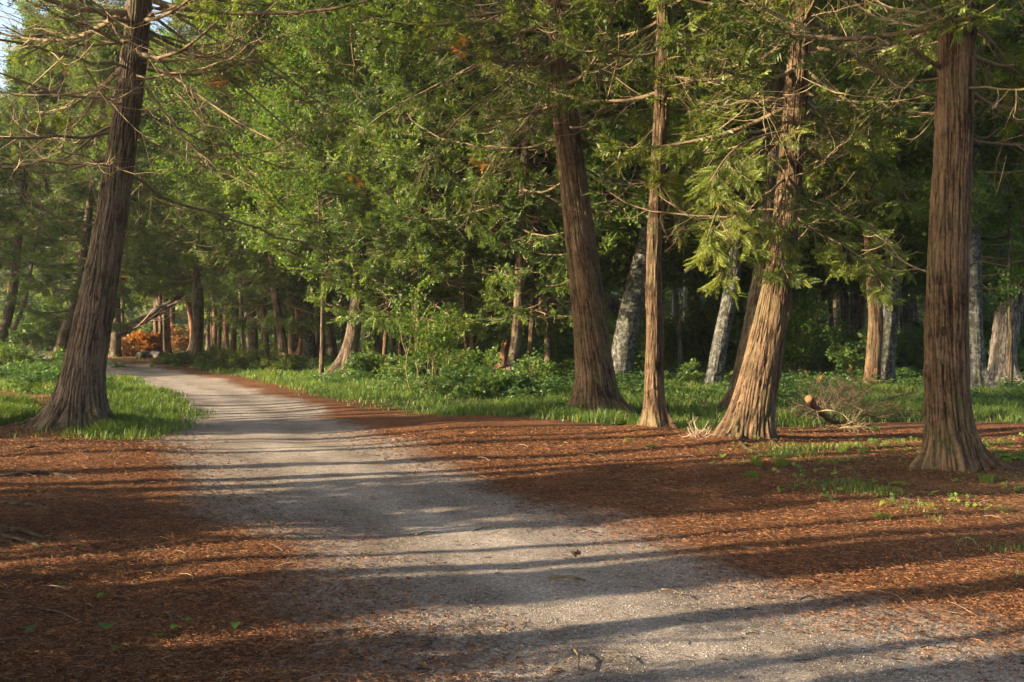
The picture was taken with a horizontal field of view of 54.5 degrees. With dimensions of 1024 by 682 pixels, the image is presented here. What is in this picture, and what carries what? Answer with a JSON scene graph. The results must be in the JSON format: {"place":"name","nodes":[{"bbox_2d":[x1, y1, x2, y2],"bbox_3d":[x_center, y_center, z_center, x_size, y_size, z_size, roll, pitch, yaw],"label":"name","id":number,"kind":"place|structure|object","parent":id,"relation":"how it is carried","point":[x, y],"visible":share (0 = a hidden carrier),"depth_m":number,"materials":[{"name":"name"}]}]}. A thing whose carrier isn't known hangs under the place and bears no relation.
{"place":"outdoors","nodes":[
{"label":"outdoors","id":0,"kind":"place"},
{"bbox_2d":[0,376,54,424],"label":"grass","id":1,"kind":"structure","parent":0,"point":[17,407],"depth_m":18.52,"materials":[{"name":"green plant"}]},
{"bbox_2d":[0,0,839,326],"label":"sky","id":2,"kind":"structure","parent":0,"point":[3,20],"materials":[{"name":"white"}]},
{"bbox_2d":[0,346,1023,681],"bbox_3d":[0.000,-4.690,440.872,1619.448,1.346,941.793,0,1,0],"label":"ground","id":3,"kind":"structure","parent":0,"point":[352,416],"depth_m":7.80,"materials":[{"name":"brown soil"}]},
{"bbox_2d":[0,110,48,297],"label":"cedar tree","id":4,"kind":"object","parent":3,"relation":"on","point":[20,281],"visible":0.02,"depth_m":80.58,"materials":[{"name":"green plant"}]},
{"bbox_2d":[0,328,49,364],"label":"leafy shrub","id":5,"kind":"object","parent":3,"relation":"on","point":[4,355],"visible":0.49,"depth_m":30.70,"materials":[{"name":"green plant"}]},
{"bbox_2d":[0,343,65,366],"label":"leafy shrub","id":6,"kind":"object","parent":3,"relation":"on","point":[59,354],"visible":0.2,"depth_m":29.93,"materials":[{"name":"green plant"}]},
{"bbox_2d":[0,289,66,350],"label":"leafy shrub","id":7,"kind":"object","parent":3,"relation":"on","point":[29,333],"visible":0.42,"depth_m":64.36,"materials":[{"name":"green plant"}]},
{"bbox_2d":[0,0,83,306],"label":"maple tree","id":8,"kind":"object","parent":3,"relation":"on","point":[21,7],"visible":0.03,"depth_m":98.64,"materials":[{"name":"green plant"}]},
{"bbox_2d":[0,12,94,347],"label":"cedar tree","id":9,"kind":"object","parent":3,"relation":"on","point":[9,216],"visible":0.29,"depth_m":40.64,"materials":[{"name":"green plant"}]},
{"bbox_2d":[0,0,110,360],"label":"cedar tree","id":10,"kind":"object","parent":3,"relation":"on","point":[46,83],"visible":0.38,"depth_m":39.34,"materials":[{"name":"green plant"}]},
{"bbox_2d":[0,357,115,394],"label":"ground cover","id":11,"kind":"object","parent":3,"relation":"on","point":[35,372],"visible":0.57,"depth_m":24.39,"materials":[{"name":"green plant"}]},
{"bbox_2d":[0,3,174,357],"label":"cedar tree","id":12,"kind":"object","parent":3,"relation":"on","point":[77,193],"visible":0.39,"depth_m":36.39,"materials":[{"name":"green plant"}]},
{"bbox_2d":[2,374,216,439],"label":"grass","id":13,"kind":"structure","parent":3,"relation":"on","point":[136,403],"depth_m":17.10,"materials":[{"name":"green plant"}]},
{"bbox_2d":[52,67,172,356],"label":"cedar tree","id":14,"kind":"object","parent":3,"relation":"on","point":[115,347],"visible":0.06,"depth_m":52.50,"materials":[{"name":"green plant"}]},
{"bbox_2d":[109,333,150,355],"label":"dead bush","id":15,"kind":"object","parent":3,"relation":"on","point":[125,343],"visible":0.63,"depth_m":53.82,"materials":[{"name":"orange plant"}]},
{"bbox_2d":[125,328,162,355],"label":"dead bush","id":16,"kind":"object","parent":3,"relation":"on","point":[151,341],"visible":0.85,"depth_m":54.06,"materials":[{"name":"orange plant"}]},
{"bbox_2d":[119,59,191,348],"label":"cedar tree","id":17,"kind":"object","parent":3,"relation":"on","point":[155,327],"visible":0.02,"depth_m":55.65,"materials":[{"name":"green plant"}]},
{"bbox_2d":[122,35,192,354],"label":"cedar tree","id":18,"kind":"object","parent":3,"relation":"on","point":[168,325],"visible":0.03,"depth_m":56.51,"materials":[{"name":"green plant"}]},
{"bbox_2d":[124,49,206,352],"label":"cedar tree","id":19,"kind":"object","parent":3,"relation":"on","point":[165,347],"visible":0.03,"depth_m":56.88,"materials":[{"name":"green plant"}]},
{"bbox_2d":[125,89,211,351],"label":"cedar tree","id":20,"kind":"object","parent":3,"relation":"on","point":[160,328],"visible":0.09,"depth_m":54.34,"materials":[{"name":"green plant"}]},
{"bbox_2d":[118,290,190,337],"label":"fallen tree","id":21,"kind":"object","parent":20,"relation":"attached to","point":[152,314],"visible":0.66,"depth_m":53.68,"materials":[{"name":"brown wood"}]},
{"bbox_2d":[150,349,195,364],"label":"evergreen shrub","id":22,"kind":"object","parent":3,"relation":"on","point":[181,356],"visible":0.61,"depth_m":41.13,"materials":[{"name":"green plant"}]},
{"bbox_2d":[139,160,215,351],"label":"cedar tree","id":23,"kind":"object","parent":3,"relation":"on","point":[189,306],"depth_m":55.62,"materials":[{"name":"green plant"}]},
{"bbox_2d":[124,0,243,363],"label":"cedar tree","id":24,"kind":"object","parent":3,"relation":"on","point":[197,333],"visible":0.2,"depth_m":42.53,"materials":[{"name":"green plant"}]},
{"bbox_2d":[170,322,207,352],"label":"dead bush","id":25,"kind":"object","parent":3,"relation":"on","point":[178,341],"visible":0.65,"depth_m":59.71,"materials":[{"name":"orange plant"}]},
{"bbox_2d":[154,37,228,350],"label":"cedar tree","id":26,"kind":"object","parent":3,"relation":"on","point":[219,331],"visible":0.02,"depth_m":50.59,"materials":[{"name":"green plant"}]},
{"bbox_2d":[0,0,414,436],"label":"cedar tree","id":27,"kind":"object","parent":3,"relation":"on","point":[78,396],"visible":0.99,"depth_m":14.69,"materials":[{"name":"green plant"}]},
{"bbox_2d":[204,344,249,368],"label":"evergreen shrub","id":28,"kind":"object","parent":3,"relation":"on","point":[219,358],"visible":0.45,"depth_m":35.69,"materials":[{"name":"green plant"}]},
{"bbox_2d":[175,180,287,352],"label":"cedar tree","id":29,"kind":"object","parent":3,"relation":"on","point":[233,338],"visible":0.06,"depth_m":49.74,"materials":[{"name":"green plant"}]},
{"bbox_2d":[138,0,329,369],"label":"maple tree","id":30,"kind":"object","parent":3,"relation":"on","point":[207,93],"visible":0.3,"depth_m":34.87,"materials":[{"name":"green plant"}]},
{"bbox_2d":[139,0,345,350],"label":"cedar tree","id":31,"kind":"object","parent":3,"relation":"on","point":[253,340],"visible":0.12,"depth_m":36.67,"materials":[{"name":"green plant"}]},
{"bbox_2d":[183,3,332,354],"bbox_3d":[-9.683,-6.676,38.157,5.876,15.699,5.954,0,1,34],"label":"cedar tree","id":32,"kind":"object","parent":3,"relation":"on","point":[264,335],"visible":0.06,"depth_m":37.28,"materials":[{"name":"green plant"}]},
{"bbox_2d":[225,340,299,370],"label":"evergreen shrub","id":33,"kind":"object","parent":3,"relation":"on","point":[240,359],"visible":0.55,"depth_m":34.35,"materials":[{"name":"green plant"}]},
{"bbox_2d":[188,0,347,358],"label":"cedar tree","id":34,"kind":"object","parent":3,"relation":"on","point":[278,320],"visible":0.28,"depth_m":35.23,"materials":[{"name":"green plant"}]},
{"bbox_2d":[250,352,301,371],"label":"evergreen shrub","id":35,"kind":"object","parent":3,"relation":"on","point":[284,362],"visible":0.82,"depth_m":33.07,"materials":[{"name":"green plant"}]},
{"bbox_2d":[204,1,372,362],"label":"cedar tree","id":36,"kind":"object","parent":3,"relation":"on","point":[308,347],"visible":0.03,"depth_m":39.19,"materials":[{"name":"green plant"}]},
{"bbox_2d":[220,0,416,373],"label":"maple tree","id":37,"kind":"object","parent":3,"relation":"on","point":[292,59],"visible":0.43,"depth_m":29.78,"materials":[{"name":"green plant"}]},
{"bbox_2d":[265,33,382,356],"bbox_3d":[-7.545,-5.714,39.984,5.608,13.704,5.675,0,1,0],"label":"cedar tree","id":38,"kind":"object","parent":3,"relation":"on","point":[317,334],"visible":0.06,"depth_m":39.83,"materials":[{"name":"green plant"}]},
{"bbox_2d":[235,0,475,376],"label":"cedar tree","id":39,"kind":"object","parent":3,"relation":"on","point":[350,344],"visible":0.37,"depth_m":29.00,"materials":[{"name":"green plant"}]},
{"bbox_2d":[338,350,402,376],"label":"leafy shrub","id":40,"kind":"object","parent":3,"relation":"on","point":[364,361],"visible":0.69,"depth_m":29.41,"materials":[{"name":"green plant"}]},
{"bbox_2d":[292,0,472,354],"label":"cedar tree","id":41,"kind":"object","parent":3,"relation":"on","point":[340,318],"visible":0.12,"depth_m":30.05,"materials":[{"name":"green plant"}]},
{"bbox_2d":[331,191,455,359],"bbox_3d":[-4.242,-5.712,37.952,5.830,13.698,5.736,0,1,0],"label":"cedar tree","id":42,"kind":"object","parent":3,"relation":"on","point":[400,352],"visible":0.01,"depth_m":38.04,"materials":[{"name":"green plant"}]},
{"bbox_2d":[317,0,507,359],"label":"cedar tree","id":43,"kind":"object","parent":3,"relation":"on","point":[399,137],"visible":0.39,"depth_m":28.02,"materials":[{"name":"green plant"}]},
{"bbox_2d":[381,348,465,379],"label":"leafy shrub","id":44,"kind":"object","parent":3,"relation":"on","point":[411,366],"visible":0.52,"depth_m":26.13,"materials":[{"name":"green plant"}]},
{"bbox_2d":[382,275,474,390],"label":"maple sapling","id":45,"kind":"object","parent":3,"relation":"on","point":[441,337],"visible":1,"depth_m":22.90,"materials":[{"name":"green plant"}]},
{"bbox_2d":[365,58,510,368],"bbox_3d":[-2.736,-5.680,36.038,5.867,13.707,6.109,0,1,21],"label":"cedar tree","id":46,"kind":"object","parent":3,"relation":"on","point":[421,294],"depth_m":35.86,"materials":[{"name":"green plant"}]},
{"bbox_2d":[423,340,494,374],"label":"leafy shrub","id":47,"kind":"object","parent":3,"relation":"on","point":[457,355],"visible":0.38,"depth_m":27.88,"materials":[{"name":"green plant"}]},
{"bbox_2d":[407,364,510,398],"bbox_3d":[-1.202,0.898,21.984,2.443,0.823,2.115,0,1,31],"label":"leafy shrub","id":48,"kind":"object","parent":3,"relation":"on","point":[436,383],"visible":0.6,"depth_m":21.75,"materials":[{"name":"green plant"}]},
{"bbox_2d":[359,0,562,372],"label":"cedar tree","id":49,"kind":"object","parent":3,"relation":"on","point":[444,272],"visible":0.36,"depth_m":27.69,"materials":[{"name":"green plant"}]},
{"bbox_2d":[23,322,900,357],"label":"ground cover","id":50,"kind":"object","parent":3,"relation":"on","point":[562,346],"visible":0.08,"depth_m":44.92,"materials":[{"name":"green plant"}]},
{"bbox_2d":[453,343,513,377],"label":"leafy shrub","id":51,"kind":"object","parent":3,"relation":"on","point":[477,359],"visible":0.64,"depth_m":27.26,"materials":[{"name":"green plant"}]},
{"bbox_2d":[451,366,533,397],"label":"leafy shrub","id":52,"kind":"object","parent":3,"relation":"on","point":[498,379],"visible":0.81,"depth_m":21.32,"materials":[{"name":"green plant"}]},
{"bbox_2d":[0,189,1022,330],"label":"wood","id":53,"kind":"object","parent":3,"relation":"on","point":[181,318],"visible":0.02,"depth_m":111.12,"materials":[{"name":"green plant"}]},
{"bbox_2d":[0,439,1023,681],"bbox_3d":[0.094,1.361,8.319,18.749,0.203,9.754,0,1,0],"label":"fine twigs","id":54,"kind":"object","parent":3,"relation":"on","point":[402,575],"visible":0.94,"depth_m":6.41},
{"bbox_2d":[371,0,667,372],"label":"cedar tree","id":55,"kind":"object","parent":3,"relation":"on","point":[515,341],"visible":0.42,"depth_m":26.36,"materials":[{"name":"green plant"}]},
{"bbox_2d":[423,1,615,370],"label":"cedar tree","id":56,"kind":"object","parent":3,"relation":"on","point":[504,352],"visible":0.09,"depth_m":29.22,"materials":[{"name":"green plant"}]},
{"bbox_2d":[438,0,636,359],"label":"cedar tree","id":57,"kind":"object","parent":3,"relation":"on","point":[503,280],"visible":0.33,"depth_m":27.05,"materials":[{"name":"green plant"}]},
{"bbox_2d":[517,342,558,380],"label":"maple sapling","id":58,"kind":"object","parent":3,"relation":"on","point":[538,371],"visible":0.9,"depth_m":22.56,"materials":[{"name":"green plant"}]},
{"bbox_2d":[511,354,570,380],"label":"leafy shrub","id":59,"kind":"object","parent":3,"relation":"on","point":[522,365],"visible":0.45,"depth_m":25.60,"materials":[{"name":"green plant"}]},
{"bbox_2d":[472,95,623,363],"bbox_3d":[1.277,-5.619,35.136,6.641,13.703,6.511,0,1,0],"label":"cedar tree","id":60,"kind":"object","parent":3,"relation":"on","point":[548,354],"visible":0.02,"depth_m":35.22,"materials":[{"name":"green plant"}]},
{"bbox_2d":[335,0,770,413],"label":"cedar tree","id":61,"kind":"object","parent":3,"relation":"on","point":[595,386],"visible":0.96,"depth_m":17.33,"materials":[{"name":"green plant"}]},
{"bbox_2d":[106,353,1023,403],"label":"ground cover","id":62,"kind":"object","parent":3,"relation":"on","point":[909,374],"visible":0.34,"depth_m":23.87,"materials":[{"name":"green plant"}]},
{"bbox_2d":[573,306,645,370],"bbox_3d":[3.227,-0.063,28.839,2.314,2.604,2.760,0,1,-20],"label":"leafy shrub","id":63,"kind":"object","parent":3,"relation":"on","point":[612,326],"visible":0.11,"depth_m":28.48,"materials":[{"name":"green plant"}]},
{"bbox_2d":[202,366,1023,430],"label":"grass","id":64,"kind":"structure","parent":3,"relation":"on","point":[551,405],"depth_m":18.87,"materials":[{"name":"green plant"}]},
{"bbox_2d":[537,1,714,303],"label":"maple tree","id":65,"kind":"object","parent":3,"relation":"on","point":[631,254],"visible":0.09,"depth_m":28.93,"materials":[{"name":"green plant"}]},
{"bbox_2d":[489,0,790,428],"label":"cedar tree","id":66,"kind":"object","parent":3,"relation":"on","point":[655,413],"visible":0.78,"depth_m":14.79,"materials":[{"name":"green plant"}]},
{"bbox_2d":[520,0,814,380],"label":"maple tree","id":67,"kind":"object","parent":3,"relation":"on","point":[624,344],"visible":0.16,"depth_m":26.59,"materials":[{"name":"green plant"}]},
{"bbox_2d":[637,311,707,368],"bbox_3d":[5.073,-0.118,33.851,2.200,2.476,2.624,-1,1,-38],"label":"leafy shrub","id":68,"kind":"object","parent":3,"relation":"on","point":[670,339],"visible":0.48,"depth_m":33.48,"materials":[{"name":"green plant"}]},
{"bbox_2d":[592,1,765,366],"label":"maple tree","id":69,"kind":"object","parent":3,"relation":"on","point":[703,281],"visible":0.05,"depth_m":30.65,"materials":[{"name":"green plant"}]},
{"bbox_2d":[635,357,732,383],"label":"leafy shrub","id":70,"kind":"object","parent":3,"relation":"on","point":[686,371],"visible":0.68,"depth_m":26.90,"materials":[{"name":"green plant"}]},
{"bbox_2d":[667,315,736,369],"bbox_3d":[6.353,0.056,34.881,2.640,2.130,3.731,-1,1,-45],"label":"leafy shrub","id":71,"kind":"object","parent":3,"relation":"on","point":[689,343],"visible":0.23,"depth_m":33.99,"materials":[{"name":"green plant"}]},
{"bbox_2d":[672,287,743,369],"bbox_3d":[7.054,-0.491,34.385,2.853,3.211,3.402,0,1,33],"label":"leafy shrub","id":72,"kind":"object","parent":3,"relation":"on","point":[708,324],"visible":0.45,"depth_m":34.16,"materials":[{"name":"green plant"}]},
{"bbox_2d":[622,0,801,312],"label":"maple tree","id":73,"kind":"object","parent":3,"relation":"on","point":[745,275],"visible":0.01,"depth_m":35.04,"materials":[{"name":"green plant"}]},
{"bbox_2d":[616,0,896,385],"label":"cedar tree","id":74,"kind":"object","parent":3,"relation":"on","point":[716,361],"visible":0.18,"depth_m":25.59,"materials":[{"name":"green plant"}]},
{"bbox_2d":[696,25,846,337],"bbox_3d":[9.638,-5.716,37.966,6.153,13.704,6.368,0,1,24],"label":"cedar tree","id":75,"kind":"object","parent":3,"relation":"on","point":[824,296],"visible":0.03,"depth_m":37.04,"materials":[{"name":"green plant"}]},
{"bbox_2d":[622,0,925,411],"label":"cedar tree","id":76,"kind":"object","parent":3,"relation":"on","point":[755,291],"visible":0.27,"depth_m":17.93,"materials":[{"name":"green plant"}]},
{"bbox_2d":[733,279,853,376],"bbox_3d":[8.293,-0.306,29.139,3.206,3.026,2.688,0,1,23],"label":"leafy shrub","id":77,"kind":"object","parent":3,"relation":"on","point":[799,344],"visible":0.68,"depth_m":28.63,"materials":[{"name":"green plant"}]},
{"bbox_2d":[581,0,1022,451],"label":"cedar tree","id":78,"kind":"object","parent":3,"relation":"on","point":[751,411],"visible":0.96,"depth_m":13.20,"materials":[{"name":"green plant"}]},
{"bbox_2d":[750,78,880,322],"bbox_3d":[12.059,-6.263,39.413,6.986,14.854,6.789,0,1,0],"label":"maple tree","id":79,"kind":"object","parent":3,"relation":"on","point":[812,269],"visible":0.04,"depth_m":39.19,"materials":[{"name":"green plant"}]},
{"bbox_2d":[800,395,848,423],"bbox_3d":[4.839,1.102,15.485,0.699,0.576,1.723,0,1,16],"label":"fallen log","id":80,"kind":"object","parent":3,"relation":"on","point":[812,404],"visible":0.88,"depth_m":15.29,"materials":[{"name":"red wood"}]},
{"bbox_2d":[807,338,862,374],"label":"leafy shrub","id":81,"kind":"object","parent":3,"relation":"on","point":[824,360],"visible":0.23,"depth_m":30.09,"materials":[{"name":"green plant"}]},
{"bbox_2d":[794,366,876,409],"bbox_3d":[5.715,0.861,17.532,1.372,0.859,1.081,0,1,20],"label":"dead branch","id":82,"kind":"object","parent":3,"relation":"on","point":[828,401],"visible":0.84,"depth_m":17.39,"materials":[{"name":"brown wood"}]},
{"bbox_2d":[817,281,860,334],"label":"maple tree","id":83,"kind":"object","parent":3,"relation":"on","point":[856,304],"visible":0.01,"depth_m":49.81,"materials":[{"name":"plant"}]},
{"bbox_2d":[656,431,1023,513],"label":"ground cover","id":84,"kind":"object","parent":3,"relation":"on","point":[996,450],"visible":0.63,"depth_m":9.91,"materials":[{"name":"green plant"}]},
{"bbox_2d":[800,163,883,358],"bbox_3d":[12.062,-6.691,39.922,6.225,15.689,6.136,1,1,39],"label":"cedar tree","id":85,"kind":"object","parent":3,"relation":"on","point":[834,279],"depth_m":38.72,"materials":[{"name":"green plant"}]},
{"bbox_2d":[762,1,931,354],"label":"maple tree","id":86,"kind":"object","parent":3,"relation":"on","point":[863,301],"visible":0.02,"depth_m":32.10,"materials":[{"name":"green plant"}]},
{"bbox_2d":[765,0,935,384],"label":"cedar tree","id":87,"kind":"object","parent":3,"relation":"on","point":[873,360],"visible":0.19,"depth_m":24.06,"materials":[{"name":"green plant"}]},
{"bbox_2d":[823,327,897,374],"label":"leafy shrub","id":88,"kind":"object","parent":3,"relation":"on","point":[846,358],"visible":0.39,"depth_m":27.82,"materials":[{"name":"green plant"}]},
{"bbox_2d":[702,0,1023,471],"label":"cedar tree","id":89,"kind":"object","parent":3,"relation":"on","point":[951,440],"visible":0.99,"depth_m":10.24,"materials":[{"name":"green plant"}]},
{"bbox_2d":[818,369,923,421],"bbox_3d":[6.177,1.147,16.678,2.244,1.305,1.942,0,1,0],"label":"dead branch","id":90,"kind":"object","parent":3,"relation":"on","point":[847,397],"visible":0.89,"depth_m":16.52,"materials":[{"name":"brown wood"}]},
{"bbox_2d":[830,196,927,295],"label":"maple tree","id":91,"kind":"object","parent":3,"relation":"on","point":[905,286],"visible":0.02,"depth_m":43.98,"materials":[{"name":"green plant"}]},
{"bbox_2d":[850,245,927,334],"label":"maple tree","id":92,"kind":"object","parent":3,"relation":"on","point":[919,280],"visible":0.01,"depth_m":46.21,"materials":[{"name":"green plant"}]},
{"bbox_2d":[758,0,1023,384],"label":"maple tree","id":93,"kind":"object","parent":3,"relation":"on","point":[890,325],"visible":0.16,"depth_m":23.88,"materials":[{"name":"green plant"}]},
{"bbox_2d":[896,329,921,364],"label":"leafy shrub","id":94,"kind":"object","parent":3,"relation":"on","point":[904,354],"visible":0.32,"depth_m":35.94,"materials":[{"name":"green plant"}]},
{"bbox_2d":[848,0,1023,390],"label":"cedar tree","id":95,"kind":"object","parent":3,"relation":"on","point":[979,374],"visible":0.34,"depth_m":22.99,"materials":[{"name":"green plant"}]},
{"bbox_2d":[895,330,990,366],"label":"leafy shrub","id":96,"kind":"object","parent":3,"relation":"on","point":[915,345],"visible":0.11,"depth_m":33.01,"materials":[{"name":"green plant"}]},
{"bbox_2d":[879,42,1023,305],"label":"maple tree","id":97,"kind":"object","parent":3,"relation":"on","point":[911,244],"visible":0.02,"depth_m":30.64,"materials":[{"name":"green plant"}]},
{"bbox_2d":[900,0,1023,384],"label":"maple tree","id":98,"kind":"object","parent":3,"relation":"on","point":[1008,217],"visible":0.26,"depth_m":23.40,"materials":[{"name":"green plant"}]},
{"bbox_2d":[981,118,1023,295],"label":"maple tree","id":99,"kind":"object","parent":3,"relation":"on","point":[997,261],"depth_m":34.91,"materials":[{"name":"green plant"}]},
{"bbox_2d":[982,295,1023,357],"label":"leafy shrub","id":100,"kind":"object","parent":3,"relation":"on","point":[988,324],"visible":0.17,"depth_m":38.75,"materials":[{"name":"green plant"}]},
{"bbox_2d":[987,297,1023,385],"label":"broken stump","id":101,"kind":"object","parent":3,"relation":"on","point":[998,359],"visible":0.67,"depth_m":25.12,"materials":[{"name":"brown wood"}]},
{"bbox_2d":[4,356,1023,681],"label":"path","id":102,"kind":"structure","parent":0,"point":[270,430],"depth_m":5.98,"materials":[{"name":"grey gravel"}]},
{"bbox_2d":[171,444,1023,681],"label":"path debris","id":103,"kind":"object","parent":102,"relation":"on","point":[469,628],"visible":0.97,"depth_m":5.39,"materials":[{"name":"brown plant"}]},
{"bbox_2d":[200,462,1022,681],"bbox_3d":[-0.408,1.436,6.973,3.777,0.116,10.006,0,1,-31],"label":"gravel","id":104,"kind":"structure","parent":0,"point":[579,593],"depth_m":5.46,"materials":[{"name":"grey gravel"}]},
{"bbox_2d":[711,437,1023,581],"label":"grass","id":105,"kind":"structure","parent":0,"point":[801,451],"depth_m":9.94,"materials":[{"name":"green plant"}]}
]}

